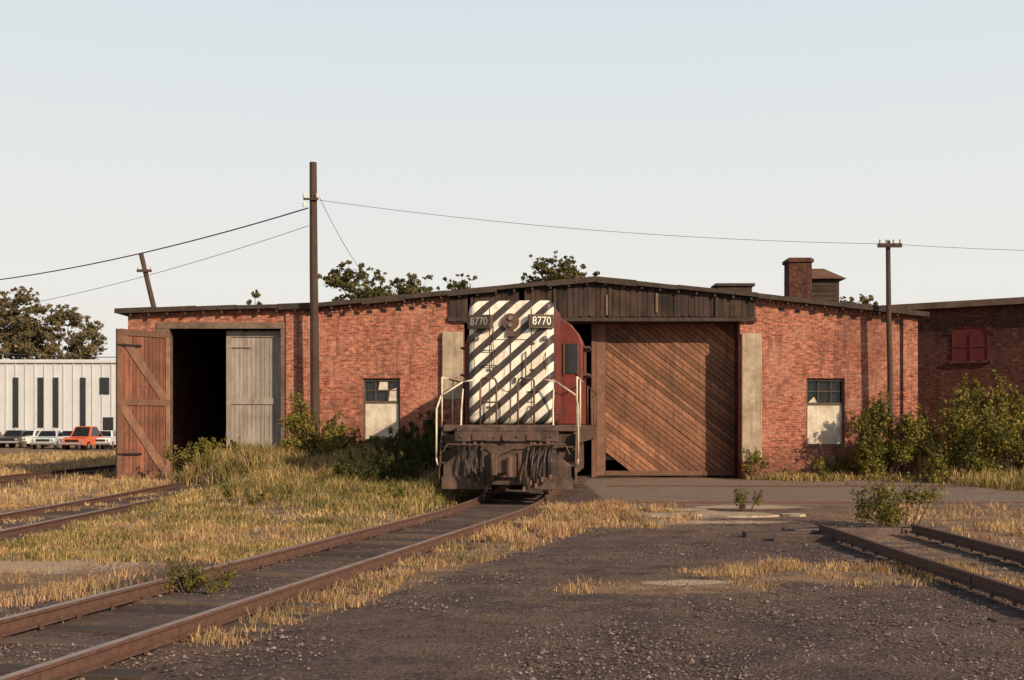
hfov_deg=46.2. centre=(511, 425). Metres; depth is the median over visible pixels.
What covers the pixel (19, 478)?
railway track
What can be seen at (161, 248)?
power line
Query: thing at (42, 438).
parked car
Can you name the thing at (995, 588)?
railway track
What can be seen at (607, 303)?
loose batten
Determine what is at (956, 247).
power line
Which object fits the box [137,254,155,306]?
utility pole
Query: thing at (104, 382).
windows
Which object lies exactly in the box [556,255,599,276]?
tree
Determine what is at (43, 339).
tree
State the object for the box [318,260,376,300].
tree
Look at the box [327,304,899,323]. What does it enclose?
vent holes
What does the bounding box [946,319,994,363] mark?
arched window
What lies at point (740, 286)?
roof vent
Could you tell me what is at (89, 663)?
railway track
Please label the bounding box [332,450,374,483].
weed
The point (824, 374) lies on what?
window lintel
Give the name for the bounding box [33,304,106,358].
tree
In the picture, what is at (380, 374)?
window lintel
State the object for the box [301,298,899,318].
dentil course
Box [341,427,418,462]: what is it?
weed
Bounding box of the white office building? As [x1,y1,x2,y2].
[0,359,115,434]
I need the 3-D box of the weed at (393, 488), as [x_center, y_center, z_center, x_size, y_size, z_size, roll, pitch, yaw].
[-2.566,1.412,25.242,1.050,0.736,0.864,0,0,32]
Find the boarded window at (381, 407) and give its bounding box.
[361,379,399,441]
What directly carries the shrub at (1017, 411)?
on the ground at (395, 644)
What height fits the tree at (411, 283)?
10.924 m
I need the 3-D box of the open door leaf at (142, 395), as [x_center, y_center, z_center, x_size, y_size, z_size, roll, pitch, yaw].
[-12.351,-0.726,40.236,0.106,4.999,1.980,0,0,42]
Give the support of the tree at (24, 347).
on the ground at (395, 644)
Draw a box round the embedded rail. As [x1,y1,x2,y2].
[607,485,1023,504]
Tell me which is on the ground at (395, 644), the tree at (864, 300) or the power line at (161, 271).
the tree at (864, 300)
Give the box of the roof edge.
[0,353,115,357]
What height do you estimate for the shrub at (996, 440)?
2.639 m
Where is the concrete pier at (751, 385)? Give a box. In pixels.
[442,332,761,462]
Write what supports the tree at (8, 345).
on the ground at (395, 644)
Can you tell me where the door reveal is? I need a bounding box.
[464,323,737,477]
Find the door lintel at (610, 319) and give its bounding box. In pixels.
[448,286,756,322]
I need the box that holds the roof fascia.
[114,276,929,316]
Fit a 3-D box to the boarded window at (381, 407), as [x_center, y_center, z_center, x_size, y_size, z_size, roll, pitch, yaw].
[-4.455,-0.527,41.120,1.377,2.172,0.320,0,0,0]
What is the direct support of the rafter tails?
attached to the roof
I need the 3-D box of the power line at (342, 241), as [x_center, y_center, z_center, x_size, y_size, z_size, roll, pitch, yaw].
[-5.840,-6.471,42.099,0.017,2.399,4.005,0,0,18]
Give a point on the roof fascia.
(608, 280)
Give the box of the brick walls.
[128,296,917,478]
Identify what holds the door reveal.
attached to the brick walls
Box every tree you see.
[0,286,54,358]
[0,312,59,358]
[13,324,76,358]
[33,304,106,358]
[66,330,107,358]
[246,289,261,304]
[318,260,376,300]
[349,268,404,297]
[372,277,423,296]
[395,272,439,292]
[442,273,477,366]
[520,251,576,282]
[537,265,581,280]
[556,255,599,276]
[839,294,877,304]
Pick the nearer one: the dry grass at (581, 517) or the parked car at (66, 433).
the dry grass at (581, 517)
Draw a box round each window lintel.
[360,372,401,377]
[803,372,845,377]
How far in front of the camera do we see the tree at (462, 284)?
74.80 m
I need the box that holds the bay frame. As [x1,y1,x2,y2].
[156,322,285,477]
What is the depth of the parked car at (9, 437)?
96.59 m
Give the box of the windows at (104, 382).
[13,378,112,430]
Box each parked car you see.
[0,430,25,447]
[10,430,49,447]
[30,430,63,448]
[59,426,105,449]
[60,430,78,448]
[90,431,115,448]
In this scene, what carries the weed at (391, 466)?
on the ground at (395, 644)
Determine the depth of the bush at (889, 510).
21.24 m
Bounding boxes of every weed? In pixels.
[140,557,236,594]
[158,441,194,467]
[188,434,240,461]
[203,482,268,506]
[330,437,422,477]
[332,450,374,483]
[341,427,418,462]
[359,442,426,481]
[364,476,409,499]
[377,428,447,472]
[392,410,451,453]
[407,477,433,491]
[733,487,762,511]
[741,446,773,478]
[811,452,866,476]
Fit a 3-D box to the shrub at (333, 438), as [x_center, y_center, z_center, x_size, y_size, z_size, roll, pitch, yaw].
[-4.975,0.542,36.628,2.184,2.016,1.802,0,0,-24]
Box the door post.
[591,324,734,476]
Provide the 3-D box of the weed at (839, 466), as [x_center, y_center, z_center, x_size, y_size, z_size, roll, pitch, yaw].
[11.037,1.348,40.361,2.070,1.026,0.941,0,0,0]
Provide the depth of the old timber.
19.26 m
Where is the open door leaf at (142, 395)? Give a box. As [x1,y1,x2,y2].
[116,329,169,478]
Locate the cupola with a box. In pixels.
[812,269,846,301]
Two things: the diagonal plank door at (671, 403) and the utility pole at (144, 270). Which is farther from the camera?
the utility pole at (144, 270)
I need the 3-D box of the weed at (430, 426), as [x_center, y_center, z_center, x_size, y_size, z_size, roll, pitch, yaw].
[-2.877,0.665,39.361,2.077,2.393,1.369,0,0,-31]
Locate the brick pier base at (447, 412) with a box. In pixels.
[441,400,762,478]
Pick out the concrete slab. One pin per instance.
(744, 515)
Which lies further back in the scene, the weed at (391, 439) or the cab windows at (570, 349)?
the weed at (391, 439)
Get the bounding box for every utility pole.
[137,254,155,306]
[302,162,319,449]
[877,239,901,477]
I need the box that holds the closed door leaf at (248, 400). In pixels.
[226,330,280,450]
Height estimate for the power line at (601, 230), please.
1.519 m
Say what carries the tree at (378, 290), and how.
on the ground at (395, 644)
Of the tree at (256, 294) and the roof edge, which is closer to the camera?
the tree at (256, 294)
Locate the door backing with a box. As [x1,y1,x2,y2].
[605,324,733,459]
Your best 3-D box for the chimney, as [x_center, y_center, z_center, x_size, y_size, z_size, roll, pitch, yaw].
[11.925,-5.075,50.050,1.090,3.750,1.040,0,0,0]
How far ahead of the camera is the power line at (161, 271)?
45.23 m
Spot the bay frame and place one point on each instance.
(164, 326)
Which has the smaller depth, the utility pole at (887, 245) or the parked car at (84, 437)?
the utility pole at (887, 245)
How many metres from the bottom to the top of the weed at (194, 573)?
0.440 m
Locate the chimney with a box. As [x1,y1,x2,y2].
[782,258,813,298]
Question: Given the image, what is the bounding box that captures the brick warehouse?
[880,297,1023,465]
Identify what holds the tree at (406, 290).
on the ground at (395, 644)
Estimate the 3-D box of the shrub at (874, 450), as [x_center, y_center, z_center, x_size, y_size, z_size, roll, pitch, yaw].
[12.383,0.332,39.711,2.719,3.052,1.786,0,0,0]
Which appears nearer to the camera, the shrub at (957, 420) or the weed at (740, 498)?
the weed at (740, 498)
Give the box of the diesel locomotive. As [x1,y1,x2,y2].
[435,300,596,493]
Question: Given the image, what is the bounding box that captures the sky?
[0,0,1023,358]
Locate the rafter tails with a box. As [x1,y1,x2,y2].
[129,283,898,316]
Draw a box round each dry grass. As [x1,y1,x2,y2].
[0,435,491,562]
[0,449,182,505]
[0,460,550,678]
[0,471,1023,650]
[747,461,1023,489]
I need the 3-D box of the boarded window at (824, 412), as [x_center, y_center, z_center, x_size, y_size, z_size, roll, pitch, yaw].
[10.715,-0.445,41.120,1.432,2.336,0.320,0,0,0]
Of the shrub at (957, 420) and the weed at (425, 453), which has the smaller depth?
the weed at (425, 453)
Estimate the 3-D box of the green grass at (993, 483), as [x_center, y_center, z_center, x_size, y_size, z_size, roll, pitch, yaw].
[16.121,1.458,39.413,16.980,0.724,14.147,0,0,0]
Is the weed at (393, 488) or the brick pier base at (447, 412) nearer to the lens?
the weed at (393, 488)
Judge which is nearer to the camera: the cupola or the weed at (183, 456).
the weed at (183, 456)
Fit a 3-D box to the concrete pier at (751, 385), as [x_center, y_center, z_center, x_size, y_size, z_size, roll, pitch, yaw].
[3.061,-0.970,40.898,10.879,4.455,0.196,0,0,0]
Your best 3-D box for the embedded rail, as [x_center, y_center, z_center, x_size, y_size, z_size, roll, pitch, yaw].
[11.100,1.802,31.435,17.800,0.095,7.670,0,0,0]
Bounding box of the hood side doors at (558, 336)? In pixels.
[555,326,561,414]
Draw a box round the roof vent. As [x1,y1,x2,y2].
[711,283,754,291]
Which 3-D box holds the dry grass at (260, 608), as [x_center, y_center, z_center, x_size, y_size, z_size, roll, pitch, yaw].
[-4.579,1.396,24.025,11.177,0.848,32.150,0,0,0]
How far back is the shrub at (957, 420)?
39.35 m
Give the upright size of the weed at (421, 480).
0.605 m
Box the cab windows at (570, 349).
[565,344,585,373]
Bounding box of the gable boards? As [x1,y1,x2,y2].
[449,281,754,322]
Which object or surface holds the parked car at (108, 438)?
on the ground at (395, 644)
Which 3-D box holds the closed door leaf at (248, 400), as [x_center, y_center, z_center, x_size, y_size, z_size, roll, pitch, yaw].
[-8.870,-0.788,41.367,1.941,4.999,0.106,0,0,0]
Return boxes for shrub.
[276,391,346,457]
[316,410,385,458]
[847,390,931,478]
[907,383,998,474]
[925,443,990,482]
[945,369,1023,469]
[955,401,1023,477]
[1002,429,1023,470]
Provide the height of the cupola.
3.550 m
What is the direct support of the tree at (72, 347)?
on the ground at (395, 644)
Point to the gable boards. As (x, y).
(633, 302)
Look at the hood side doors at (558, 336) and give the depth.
28.98 m
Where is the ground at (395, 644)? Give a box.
[0,444,1023,679]
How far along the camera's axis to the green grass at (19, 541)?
23.94 m
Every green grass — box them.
[0,437,492,564]
[742,461,1023,491]
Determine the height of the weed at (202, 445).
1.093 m
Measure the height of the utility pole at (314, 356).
10.620 m
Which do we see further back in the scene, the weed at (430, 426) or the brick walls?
the brick walls
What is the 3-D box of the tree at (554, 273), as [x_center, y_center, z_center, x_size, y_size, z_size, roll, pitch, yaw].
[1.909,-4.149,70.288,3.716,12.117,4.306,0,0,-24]
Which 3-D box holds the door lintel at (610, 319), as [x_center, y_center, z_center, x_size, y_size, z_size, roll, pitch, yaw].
[3.075,-4.151,41.170,10.523,1.195,0.660,0,0,0]
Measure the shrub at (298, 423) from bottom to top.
2.431 m
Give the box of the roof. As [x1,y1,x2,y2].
[117,277,926,355]
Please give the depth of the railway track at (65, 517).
24.27 m
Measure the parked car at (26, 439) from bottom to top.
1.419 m
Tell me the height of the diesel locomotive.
4.697 m
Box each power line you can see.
[0,208,307,279]
[2,225,308,308]
[319,197,369,281]
[320,200,874,243]
[895,244,1023,250]
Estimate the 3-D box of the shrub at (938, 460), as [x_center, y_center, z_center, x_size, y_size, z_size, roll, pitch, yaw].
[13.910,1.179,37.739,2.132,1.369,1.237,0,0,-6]
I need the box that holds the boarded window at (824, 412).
[805,379,846,446]
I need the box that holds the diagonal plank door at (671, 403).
[606,324,734,470]
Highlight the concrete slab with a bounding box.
[636,508,805,517]
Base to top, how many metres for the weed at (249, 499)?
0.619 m
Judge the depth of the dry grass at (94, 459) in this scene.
46.16 m
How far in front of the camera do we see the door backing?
42.04 m
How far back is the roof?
47.31 m
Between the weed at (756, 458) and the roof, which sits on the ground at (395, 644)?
the weed at (756, 458)
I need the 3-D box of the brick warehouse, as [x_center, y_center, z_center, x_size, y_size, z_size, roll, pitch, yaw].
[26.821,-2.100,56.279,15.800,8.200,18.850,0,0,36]
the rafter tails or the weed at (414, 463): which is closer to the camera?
the weed at (414, 463)
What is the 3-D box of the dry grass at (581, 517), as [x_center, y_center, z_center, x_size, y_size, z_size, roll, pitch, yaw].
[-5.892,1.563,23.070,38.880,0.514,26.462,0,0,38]
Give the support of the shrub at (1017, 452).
on the ground at (395, 644)
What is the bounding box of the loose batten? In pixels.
[606,293,657,314]
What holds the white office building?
on the ground at (395, 644)
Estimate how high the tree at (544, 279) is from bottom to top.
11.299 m
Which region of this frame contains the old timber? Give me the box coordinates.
[742,526,950,541]
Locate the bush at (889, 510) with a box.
[845,462,947,526]
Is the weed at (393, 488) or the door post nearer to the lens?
the weed at (393, 488)
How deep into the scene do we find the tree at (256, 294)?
71.74 m
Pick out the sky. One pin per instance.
(128, 127)
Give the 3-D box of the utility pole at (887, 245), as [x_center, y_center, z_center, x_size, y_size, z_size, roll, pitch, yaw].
[12.642,-2.213,40.252,0.800,8.027,0.303,0,0,0]
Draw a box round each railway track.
[0,459,590,679]
[0,465,115,487]
[0,481,220,541]
[802,524,1023,630]

